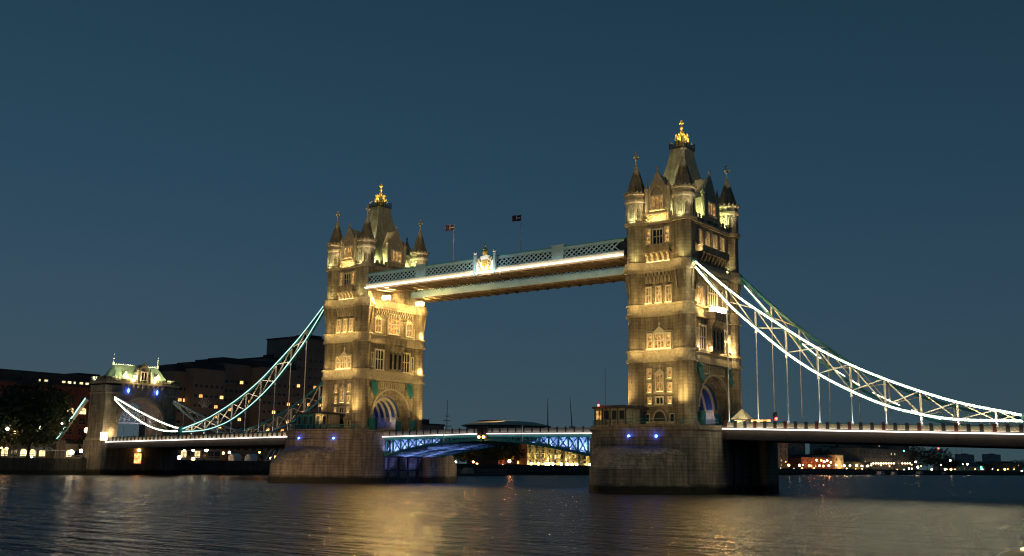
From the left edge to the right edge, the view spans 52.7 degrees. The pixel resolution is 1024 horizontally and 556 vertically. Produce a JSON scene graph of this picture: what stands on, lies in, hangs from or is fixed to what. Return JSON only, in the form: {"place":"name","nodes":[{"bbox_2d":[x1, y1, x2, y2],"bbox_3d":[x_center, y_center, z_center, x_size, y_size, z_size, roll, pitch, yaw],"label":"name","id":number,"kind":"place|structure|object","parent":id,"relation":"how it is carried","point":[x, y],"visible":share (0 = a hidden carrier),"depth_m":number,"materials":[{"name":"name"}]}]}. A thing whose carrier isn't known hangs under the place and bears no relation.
{"place":"outdoors","nodes":[
{"label":"outdoors","id":0,"kind":"place"},
{"bbox_2d":[0,433,82,458],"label":"riverside building","id":1,"kind":"structure","parent":0,"point":[19,451],"depth_m":306.47,"materials":[{"name":"brown glass"}]},
{"bbox_2d":[38,450,45,456],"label":"window","id":2,"kind":"structure","parent":1,"relation":"in","point":[42,453],"depth_m":308.63,"materials":[{"name":"yellow glass"}]},
{"bbox_2d":[0,369,104,441],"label":"riverside building","id":3,"kind":"structure","parent":0,"point":[79,384],"depth_m":356.79,"materials":[{"name":"red brick"}]},
{"bbox_2d":[177,438,220,459],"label":"riverside building","id":4,"kind":"structure","parent":0,"point":[212,454],"depth_m":357.38,"materials":[{"name":"grey concrete"}]},
{"bbox_2d":[198,398,210,407],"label":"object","id":5,"kind":"object","parent":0,"point":[203,405],"depth_m":392.87,"materials":[{"name":"brown plant"}]},
{"bbox_2d":[195,357,254,437],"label":"hotel wing","id":6,"kind":"structure","parent":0,"point":[237,377],"depth_m":413.49,"materials":[{"name":"black brick"}]},
{"bbox_2d":[220,448,283,460],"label":"riverside building","id":7,"kind":"structure","parent":0,"point":[264,452],"depth_m":380.14,"materials":[{"name":"concrete"}]},
{"bbox_2d":[247,361,296,436],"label":"hotel wing","id":8,"kind":"structure","parent":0,"point":[259,369],"depth_m":418.04,"materials":[{"name":"black brick"}]},
{"bbox_2d":[422,419,444,429],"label":"riverside building","id":9,"kind":"structure","parent":0,"point":[426,425],"depth_m":458.62,"materials":[{"name":"concrete"}]},
{"bbox_2d":[467,449,519,464],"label":"riverside building","id":10,"kind":"structure","parent":0,"point":[515,461],"depth_m":513.90,"materials":[{"name":"black brick"}]},
{"bbox_2d":[462,420,548,428],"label":"dome hall","id":11,"kind":"structure","parent":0,"point":[501,424],"depth_m":751.95,"materials":[{"name":"grey paint"}]},
{"bbox_2d":[0,474,1023,555],"bbox_3d":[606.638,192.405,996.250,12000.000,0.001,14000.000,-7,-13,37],"label":"river","id":12,"kind":"structure","parent":0,"point":[507,515],"depth_m":86.77,"materials":[{"name":"blue liquid"}]},
{"bbox_2d":[268,429,457,482],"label":"bridge pier","id":13,"kind":"structure","parent":12,"relation":"in","point":[330,456],"depth_m":223.05,"materials":[{"name":"stone"}]},
{"bbox_2d":[105,431,286,449],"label":"side span deck","id":14,"kind":"structure","parent":13,"relation":"on","point":[254,440],"depth_m":266.65,"materials":[{"name":"metal"}]},
{"bbox_2d":[294,412,318,428],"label":"control cabin","id":15,"kind":"object","parent":13,"relation":"on","point":[304,417],"visible":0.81,"depth_m":233.34,"materials":[{"name":"teal metal"}]},
{"bbox_2d":[313,412,341,428],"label":"control cabin","id":16,"kind":"object","parent":13,"relation":"on","point":[326,418],"visible":0.86,"depth_m":229.56,"materials":[{"name":"stone"}]},
{"bbox_2d":[289,424,374,428],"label":"pier railing","id":17,"kind":"object","parent":13,"relation":"on","point":[329,426],"visible":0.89,"depth_m":224.44,"materials":[{"name":"metal"}]},
{"bbox_2d":[321,183,428,430],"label":"bridge tower","id":18,"kind":"structure","parent":13,"relation":"on","point":[374,344],"depth_m":240.86,"materials":[{"name":"stone"}]},
{"bbox_2d":[114,303,323,436],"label":"suspension chain","id":19,"kind":"object","parent":18,"relation":"hanging from","point":[182,430],"visible":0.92,"depth_m":256.15,"materials":[{"name":"teal paint"}]},
{"bbox_2d":[173,381,322,436],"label":"suspension chain","id":20,"kind":"object","parent":18,"relation":"hanging from","point":[178,405],"visible":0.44,"depth_m":278.84,"materials":[{"name":"teal paint"}]},
{"bbox_2d":[333,384,338,392],"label":"window","id":21,"kind":"structure","parent":18,"relation":"in","point":[336,387],"depth_m":237.44,"materials":[{"name":"stone"}]},
{"bbox_2d":[335,356,339,369],"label":"window","id":22,"kind":"structure","parent":18,"relation":"in","point":[337,357],"depth_m":238.49,"materials":[{"name":"stone"}]},
{"bbox_2d":[336,319,341,333],"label":"window","id":23,"kind":"structure","parent":18,"relation":"in","point":[339,321],"depth_m":240.07,"materials":[{"name":"stone"}]},
{"bbox_2d":[337,406,344,412],"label":"window","id":24,"kind":"structure","parent":18,"relation":"in","point":[341,409],"depth_m":235.37,"materials":[{"name":"stone"}]},
{"bbox_2d":[339,272,343,285],"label":"window","id":25,"kind":"structure","parent":18,"relation":"in","point":[341,274],"depth_m":242.01,"materials":[{"name":"stone"}]},
{"bbox_2d":[338,381,345,403],"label":"window","id":26,"kind":"structure","parent":18,"relation":"in","point":[342,390],"depth_m":236.00,"materials":[{"name":"stone"}]},
{"bbox_2d":[338,347,347,369],"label":"window","id":27,"kind":"structure","parent":18,"relation":"in","point":[343,357],"depth_m":237.44,"materials":[{"name":"stone"}]},
{"bbox_2d":[342,318,347,332],"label":"window","id":28,"kind":"structure","parent":18,"relation":"in","point":[345,321],"depth_m":238.66,"materials":[{"name":"stone"}]},
{"bbox_2d":[343,272,350,284],"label":"window","id":29,"kind":"structure","parent":18,"relation":"in","point":[346,276],"depth_m":240.77,"materials":[{"name":"glass"}]},
{"bbox_2d":[342,245,352,258],"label":"window","id":30,"kind":"structure","parent":18,"relation":"in","point":[348,250],"depth_m":241.77,"materials":[{"name":"stone"}]},
{"bbox_2d":[345,395,350,403],"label":"window","id":31,"kind":"structure","parent":18,"relation":"in","point":[348,397],"depth_m":234.56,"materials":[{"name":"stone"}]},
{"bbox_2d":[347,355,351,368],"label":"window","id":32,"kind":"structure","parent":18,"relation":"in","point":[349,358],"depth_m":236.17,"materials":[{"name":"stone"}]},
{"bbox_2d":[348,318,354,332],"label":"window","id":33,"kind":"structure","parent":18,"relation":"in","point":[351,320],"depth_m":237.56,"materials":[{"name":"stone"}]},
{"bbox_2d":[350,271,355,284],"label":"window","id":34,"kind":"structure","parent":18,"relation":"in","point":[353,273],"depth_m":239.60,"materials":[{"name":"stone"}]},
{"bbox_2d":[370,352,373,366],"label":"window","id":35,"kind":"structure","parent":18,"relation":"in","point":[372,353],"depth_m":236.29,"materials":[{"name":"stone"}]},
{"bbox_2d":[373,315,382,333],"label":"window","id":36,"kind":"structure","parent":18,"relation":"in","point":[377,320],"depth_m":239.01,"materials":[{"name":"stone"}]},
{"bbox_2d":[373,348,384,370],"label":"window","id":37,"kind":"structure","parent":18,"relation":"in","point":[379,354],"depth_m":238.17,"materials":[{"name":"stone"}]},
{"bbox_2d":[387,313,400,335],"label":"window","id":38,"kind":"structure","parent":18,"relation":"in","point":[393,328],"depth_m":243.07,"materials":[{"name":"stone"}]},
{"bbox_2d":[390,249,402,263],"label":"window","id":39,"kind":"structure","parent":18,"relation":"in","point":[396,256],"depth_m":245.94,"materials":[{"name":"stone"}]},
{"bbox_2d":[400,352,410,373],"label":"window","id":40,"kind":"structure","parent":18,"relation":"in","point":[406,356],"depth_m":245.40,"materials":[{"name":"stone"}]},
{"bbox_2d":[405,320,412,337],"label":"window","id":41,"kind":"structure","parent":18,"relation":"in","point":[408,325],"depth_m":247.14,"materials":[{"name":"stone"}]},
{"bbox_2d":[410,357,413,371],"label":"window","id":42,"kind":"structure","parent":18,"relation":"in","point":[412,358],"depth_m":246.87,"materials":[{"name":"stone"}]},
{"bbox_2d":[365,237,626,293],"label":"walkway","id":43,"kind":"structure","parent":18,"relation":"attached to","point":[554,259],"depth_m":212.73,"materials":[{"name":"metal"}]},
{"bbox_2d":[445,225,453,260],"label":"flagpole","id":44,"kind":"object","parent":43,"relation":"attached to","point":[449,227],"visible":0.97,"depth_m":225.35,"materials":[{"name":"grey metal"}]},
{"bbox_2d":[512,214,521,251],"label":"flagpole","id":45,"kind":"object","parent":43,"relation":"attached to","point":[516,217],"visible":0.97,"depth_m":214.38,"materials":[{"name":"grey metal"}]},
{"bbox_2d":[411,265,624,302],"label":"walkway","id":46,"kind":"structure","parent":18,"relation":"attached to","point":[613,274],"depth_m":228.37,"materials":[{"name":"metal"}]},
{"bbox_2d":[382,426,520,457],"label":"bascule leaf","id":47,"kind":"object","parent":13,"relation":"on","point":[439,443],"visible":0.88,"depth_m":222.81,"materials":[{"name":"metal"}]},
{"bbox_2d":[457,469,506,475],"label":"pontoon","id":48,"kind":"object","parent":12,"relation":"on","point":[481,474],"visible":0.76,"depth_m":380.43,"materials":[{"name":"black metal"}]},
{"bbox_2d":[588,424,778,493],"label":"bridge pier","id":49,"kind":"structure","parent":12,"relation":"in","point":[662,459],"depth_m":173.58,"materials":[{"name":"stone"}]},
{"bbox_2d":[482,425,591,456],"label":"bascule leaf","id":50,"kind":"object","parent":49,"relation":"on","point":[574,439],"visible":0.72,"depth_m":200.50,"materials":[{"name":"metal"}]},
{"bbox_2d":[592,405,642,424],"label":"control cabin","id":51,"kind":"object","parent":49,"relation":"on","point":[620,414],"visible":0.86,"depth_m":182.90,"materials":[{"name":"stone"}]},
{"bbox_2d":[612,411,616,419],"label":"window","id":52,"kind":"structure","parent":51,"relation":"in","point":[614,413],"depth_m":182.45,"materials":[{"name":"black glass"}]},
{"bbox_2d":[619,410,623,419],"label":"window","id":53,"kind":"structure","parent":51,"relation":"in","point":[621,412],"depth_m":181.61,"materials":[{"name":"black glass"}]},
{"bbox_2d":[593,418,718,424],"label":"pier railing","id":54,"kind":"object","parent":49,"relation":"on","point":[680,421],"visible":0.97,"depth_m":175.65,"materials":[{"name":"metal"}]},
{"bbox_2d":[624,120,742,425],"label":"bridge tower","id":55,"kind":"structure","parent":49,"relation":"on","point":[678,212],"depth_m":190.72,"materials":[{"name":"stone"}]},
{"bbox_2d":[644,286,652,304],"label":"window","id":56,"kind":"structure","parent":55,"relation":"in","point":[648,290],"depth_m":190.70,"materials":[{"name":"stone"}]},
{"bbox_2d":[646,228,651,244],"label":"window","id":57,"kind":"structure","parent":55,"relation":"in","point":[649,230],"depth_m":192.59,"materials":[{"name":"stone"}]},
{"bbox_2d":[646,368,652,379],"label":"window","id":58,"kind":"structure","parent":55,"relation":"in","point":[649,370],"depth_m":188.11,"materials":[{"name":"stone"}]},
{"bbox_2d":[646,383,652,393],"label":"window","id":59,"kind":"structure","parent":55,"relation":"in","point":[649,385],"depth_m":187.70,"materials":[{"name":"stone"}]},
{"bbox_2d":[646,397,652,404],"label":"window","id":60,"kind":"structure","parent":55,"relation":"in","point":[649,399],"depth_m":187.28,"materials":[{"name":"stone"}]},
{"bbox_2d":[646,333,652,349],"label":"window","id":61,"kind":"structure","parent":55,"relation":"in","point":[649,335],"depth_m":189.12,"materials":[{"name":"stone"}]},
{"bbox_2d":[649,194,664,211],"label":"window","id":62,"kind":"structure","parent":55,"relation":"in","point":[656,201],"depth_m":192.43,"materials":[{"name":"stone"}]},
{"bbox_2d":[651,227,663,244],"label":"window","id":63,"kind":"structure","parent":55,"relation":"in","point":[657,233],"depth_m":191.44,"materials":[{"name":"glass"}]},
{"bbox_2d":[652,321,664,349],"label":"window","id":64,"kind":"structure","parent":55,"relation":"in","point":[659,334],"depth_m":188.06,"materials":[{"name":"stone"}]},
{"bbox_2d":[654,285,662,303],"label":"window","id":65,"kind":"structure","parent":55,"relation":"in","point":[658,289],"depth_m":189.45,"materials":[{"name":"stone"}]},
{"bbox_2d":[654,364,665,392],"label":"window","id":66,"kind":"structure","parent":55,"relation":"in","point":[659,374],"depth_m":186.64,"materials":[{"name":"stone"}]},
{"bbox_2d":[654,396,665,404],"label":"window","id":67,"kind":"structure","parent":55,"relation":"in","point":[659,400],"depth_m":186.01,"materials":[{"name":"stone"}]},
{"bbox_2d":[655,412,664,421],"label":"door","id":68,"kind":"structure","parent":55,"relation":"in","point":[659,415],"depth_m":185.60,"materials":[{"name":"wood"}]},
{"bbox_2d":[663,225,670,242],"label":"window","id":69,"kind":"structure","parent":55,"relation":"in","point":[666,228],"depth_m":190.33,"materials":[{"name":"stone"}]},
{"bbox_2d":[665,332,671,348],"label":"window","id":70,"kind":"structure","parent":55,"relation":"in","point":[668,335],"depth_m":186.83,"materials":[{"name":"stone"}]},
{"bbox_2d":[664,284,672,302],"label":"window","id":71,"kind":"structure","parent":55,"relation":"in","point":[668,288],"depth_m":188.20,"materials":[{"name":"stone"}]},
{"bbox_2d":[666,367,672,378],"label":"window","id":72,"kind":"structure","parent":55,"relation":"in","point":[669,369],"depth_m":185.65,"materials":[{"name":"stone"}]},
{"bbox_2d":[666,382,672,392],"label":"window","id":73,"kind":"structure","parent":55,"relation":"in","point":[669,384],"depth_m":185.19,"materials":[{"name":"stone"}]},
{"bbox_2d":[666,396,673,404],"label":"window","id":74,"kind":"structure","parent":55,"relation":"in","point":[669,398],"depth_m":184.74,"materials":[{"name":"stone"}]},
{"bbox_2d":[697,228,702,245],"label":"window","id":75,"kind":"structure","parent":55,"relation":"in","point":[700,231],"depth_m":191.89,"materials":[{"name":"stone"}]},
{"bbox_2d":[696,281,704,304],"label":"window","id":76,"kind":"structure","parent":55,"relation":"in","point":[699,287],"depth_m":189.68,"materials":[{"name":"stone"}]},
{"bbox_2d":[698,323,707,350],"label":"window","id":77,"kind":"structure","parent":55,"relation":"in","point":[702,328],"depth_m":188.87,"materials":[{"name":"stone"}]},
{"bbox_2d":[705,231,709,246],"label":"window","id":78,"kind":"structure","parent":55,"relation":"in","point":[707,234],"depth_m":194.32,"materials":[{"name":"stone"}]},
{"bbox_2d":[706,200,717,218],"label":"window","id":79,"kind":"structure","parent":55,"relation":"in","point":[711,206],"depth_m":196.61,"materials":[{"name":"stone"}]},
{"bbox_2d":[707,280,717,306],"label":"window","id":80,"kind":"structure","parent":55,"relation":"in","point":[712,297],"depth_m":193.56,"materials":[{"name":"stone"}]},
{"bbox_2d":[713,234,717,249],"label":"window","id":81,"kind":"structure","parent":55,"relation":"in","point":[715,242],"depth_m":196.82,"materials":[{"name":"stone"}]},
{"bbox_2d":[720,237,725,252],"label":"window","id":82,"kind":"structure","parent":55,"relation":"in","point":[722,240],"depth_m":199.27,"materials":[{"name":"stone"}]},
{"bbox_2d":[721,289,729,311],"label":"window","id":83,"kind":"structure","parent":55,"relation":"in","point":[723,292],"depth_m":197.43,"materials":[{"name":"stone"}]},
{"bbox_2d":[723,329,729,355],"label":"window","id":84,"kind":"structure","parent":55,"relation":"in","point":[725,331],"depth_m":196.37,"materials":[{"name":"stone"}]},
{"bbox_2d":[728,335,731,353],"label":"window","id":85,"kind":"structure","parent":55,"relation":"in","point":[729,336],"depth_m":197.38,"materials":[{"name":"stone"}]},
{"bbox_2d":[688,256,1023,424],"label":"suspension chain","id":86,"kind":"object","parent":55,"relation":"hanging from","point":[817,348],"visible":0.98,"depth_m":167.93,"materials":[{"name":"blue paint"}]},
{"bbox_2d":[739,275,1023,426],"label":"suspension chain","id":87,"kind":"object","parent":55,"relation":"hanging from","point":[744,282],"visible":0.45,"depth_m":186.35,"materials":[{"name":"teal paint"}]},
{"bbox_2d":[722,420,1023,448],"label":"side span deck","id":88,"kind":"structure","parent":49,"relation":"on","point":[1006,436],"depth_m":161.72,"materials":[{"name":"metal"}]},
{"bbox_2d":[731,409,753,427],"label":"toll kiosk","id":89,"kind":"object","parent":88,"relation":"on","point":[741,415],"visible":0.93,"depth_m":176.32,"materials":[{"name":"stone"}]},
{"bbox_2d":[999,547,1023,555],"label":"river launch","id":90,"kind":"object","parent":12,"relation":"on","point":[1017,552],"visible":1,"depth_m":36.92,"materials":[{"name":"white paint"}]},
{"bbox_2d":[0,458,1023,474],"bbox_3d":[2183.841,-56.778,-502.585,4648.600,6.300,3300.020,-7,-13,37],"label":"quay wall","id":91,"kind":"structure","parent":0,"point":[41,466],"depth_m":338.68,"materials":[{"name":"stone"}]},
{"bbox_2d":[0,0,1023,470],"label":"sky","id":92,"kind":"structure","parent":0,"point":[176,176],"materials":[{"name":"blue"}]},
{"bbox_2d":[507,444,589,465],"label":"riverside building","id":93,"kind":"structure","parent":0,"point":[538,455],"depth_m":531.75,"materials":[{"name":"beige stone"}]},
{"bbox_2d":[778,443,787,467],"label":"riverside building","id":94,"kind":"structure","parent":0,"point":[782,455],"depth_m":744.82,"materials":[{"name":"brick"}]},
{"bbox_2d":[787,443,804,456],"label":"riverside building","id":95,"kind":"structure","parent":0,"point":[796,448],"depth_m":815.11,"materials":[{"name":"concrete"}]},
{"bbox_2d":[788,454,832,468],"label":"riverside building","id":96,"kind":"structure","parent":0,"point":[796,460],"depth_m":773.21,"materials":[{"name":"red brick"}]},
{"bbox_2d":[809,444,835,453],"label":"riverside building","id":97,"kind":"structure","parent":0,"point":[813,447],"depth_m":1260.06,"materials":[{"name":"grey concrete"}]},
{"bbox_2d":[803,452,843,468],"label":"riverside building","id":98,"kind":"structure","parent":0,"point":[837,459],"depth_m":814.72,"materials":[{"name":"concrete"}]},
{"bbox_2d":[843,459,870,468],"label":"riverside building","id":99,"kind":"structure","parent":0,"point":[847,462],"depth_m":870.23,"materials":[{"name":"brown brick"}]},
{"bbox_2d":[955,453,973,461],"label":"riverside building","id":100,"kind":"structure","parent":0,"point":[964,457],"depth_m":2604.03,"materials":[{"name":"grey concrete"}]},
{"bbox_2d":[975,461,996,470],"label":"riverside building","id":101,"kind":"structure","parent":0,"point":[988,466],"depth_m":1301.59,"materials":[{"name":"grey brick"}]},
{"bbox_2d":[982,454,1000,462],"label":"riverside building","id":102,"kind":"structure","parent":0,"point":[991,457],"depth_m":2818.94,"materials":[{"name":"grey concrete"}]},
{"bbox_2d":[989,461,1021,470],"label":"riverside building","id":103,"kind":"structure","parent":0,"point":[1007,465],"depth_m":1308.12,"materials":[{"name":"grey brick"}]},
{"label":"bank ground","id":104,"kind":"structure","parent":0,"visible":0},
{"bbox_2d":[0,407,20,450],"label":"tree","id":105,"kind":"object","parent":104,"relation":"on","point":[2,428],"visible":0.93,"depth_m":285.63,"materials":[{"name":"green plant"}]},
{"bbox_2d":[0,375,80,457],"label":"tree","id":106,"kind":"object","parent":104,"relation":"on","point":[36,407],"visible":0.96,"depth_m":292.27,"materials":[{"name":"green plant"}]},
{"bbox_2d":[30,447,64,457],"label":"terrace awning","id":107,"kind":"object","parent":104,"relation":"on","point":[45,449],"visible":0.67,"depth_m":302.94,"materials":[{"name":"white paint"}]},
{"bbox_2d":[45,398,88,457],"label":"land tie","id":108,"kind":"object","parent":104,"relation":"on","point":[57,445],"visible":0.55,"depth_m":305.18,"materials":[{"name":"blue paint"}]},
{"bbox_2d":[67,433,85,454],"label":"tree","id":109,"kind":"object","parent":104,"relation":"on","point":[81,440],"visible":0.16,"depth_m":320.91,"materials":[{"name":"green plant"}]},
{"bbox_2d":[82,358,179,474],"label":"gatehouse","id":110,"kind":"object","parent":104,"relation":"on","point":[144,388],"visible":0.9,"depth_m":296.81,"materials":[{"name":"stone"}]},
{"bbox_2d":[134,453,141,462],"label":"window","id":111,"kind":"structure","parent":110,"relation":"in","point":[137,456],"depth_m":295.94,"materials":[{"name":"yellow glass"}]},
{"bbox_2d":[140,371,147,380],"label":"window","id":112,"kind":"structure","parent":110,"relation":"in","point":[144,375],"depth_m":301.63,"materials":[{"name":"stone"}]},
{"bbox_2d":[138,364,185,436],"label":"hotel wing","id":113,"kind":"structure","parent":104,"relation":"on","point":[173,372],"depth_m":392.06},
{"bbox_2d":[166,362,225,435],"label":"hotel wing","id":114,"kind":"structure","parent":104,"relation":"on","point":[204,381],"depth_m":394.33,"materials":[{"name":"black brick"}]},
{"bbox_2d":[228,454,240,460],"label":"riverside hut","id":115,"kind":"object","parent":104,"relation":"on","point":[234,457],"visible":0.8,"depth_m":338.04,"materials":[{"name":"white paint"}]},
{"bbox_2d":[244,454,257,460],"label":"riverside hut","id":116,"kind":"object","parent":104,"relation":"on","point":[250,457],"visible":0.8,"depth_m":343.15,"materials":[{"name":"white paint"}]},
{"bbox_2d":[241,354,280,362],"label":"hotel wing","id":117,"kind":"structure","parent":104,"relation":"on","point":[270,358],"depth_m":440.23,"materials":[{"name":"black"}]},
{"bbox_2d":[266,334,324,428],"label":"hotel wing","id":118,"kind":"structure","parent":104,"relation":"on","point":[281,346],"depth_m":443.01,"materials":[{"name":"black"}]},
{"bbox_2d":[453,450,476,463],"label":"tree","id":119,"kind":"object","parent":104,"relation":"on","point":[459,457],"visible":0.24,"depth_m":442.20,"materials":[{"name":"green plant"}]},
{"bbox_2d":[454,447,492,463],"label":"tree","id":120,"kind":"object","parent":104,"relation":"on","point":[481,453],"visible":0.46,"depth_m":451.39,"materials":[{"name":"green plant"}]},
{"bbox_2d":[483,445,511,463],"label":"tree","id":121,"kind":"object","parent":104,"relation":"on","point":[498,452],"visible":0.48,"depth_m":470.26,"materials":[{"name":"green plant"}]},
{"bbox_2d":[502,444,526,463],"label":"tree","id":122,"kind":"object","parent":104,"relation":"on","point":[518,453],"visible":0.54,"depth_m":486.73,"materials":[{"name":"green plant"}]},
{"bbox_2d":[810,447,829,453],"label":"tree","id":123,"kind":"object","parent":104,"relation":"on","point":[816,451],"visible":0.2,"depth_m":921.97,"materials":[{"name":"green plant"}]},
{"bbox_2d":[830,446,916,469],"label":"riverside building","id":124,"kind":"structure","parent":104,"relation":"on","point":[879,455],"depth_m":942.65,"materials":[{"name":"concrete"}]},
{"bbox_2d":[838,444,908,449],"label":"riverside building","id":125,"kind":"structure","parent":104,"relation":"on","point":[889,447],"depth_m":1005.96,"materials":[{"name":"concrete"}]},
{"bbox_2d":[902,446,926,469],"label":"tree","id":126,"kind":"object","parent":104,"relation":"on","point":[914,453],"visible":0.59,"depth_m":1014.60,"materials":[{"name":"green plant"}]},
{"bbox_2d":[917,450,941,469],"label":"tree","id":127,"kind":"object","parent":104,"relation":"on","point":[928,458],"visible":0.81,"depth_m":1043.85,"materials":[{"name":"green plant"}]},
{"bbox_2d":[925,447,955,469],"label":"tree","id":128,"kind":"object","parent":104,"relation":"on","point":[944,458],"visible":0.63,"depth_m":1101.49,"materials":[{"name":"green plant"}]},
{"bbox_2d":[937,457,961,469],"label":"tree","id":129,"kind":"object","parent":104,"relation":"on","point":[953,464],"visible":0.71,"depth_m":1107.23,"materials":[{"name":"green plant"}]},
{"bbox_2d":[933,462,984,470],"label":"riverside building","id":130,"kind":"structure","parent":104,"relation":"on","point":[972,466],"depth_m":1165.33,"materials":[{"name":"concrete"}]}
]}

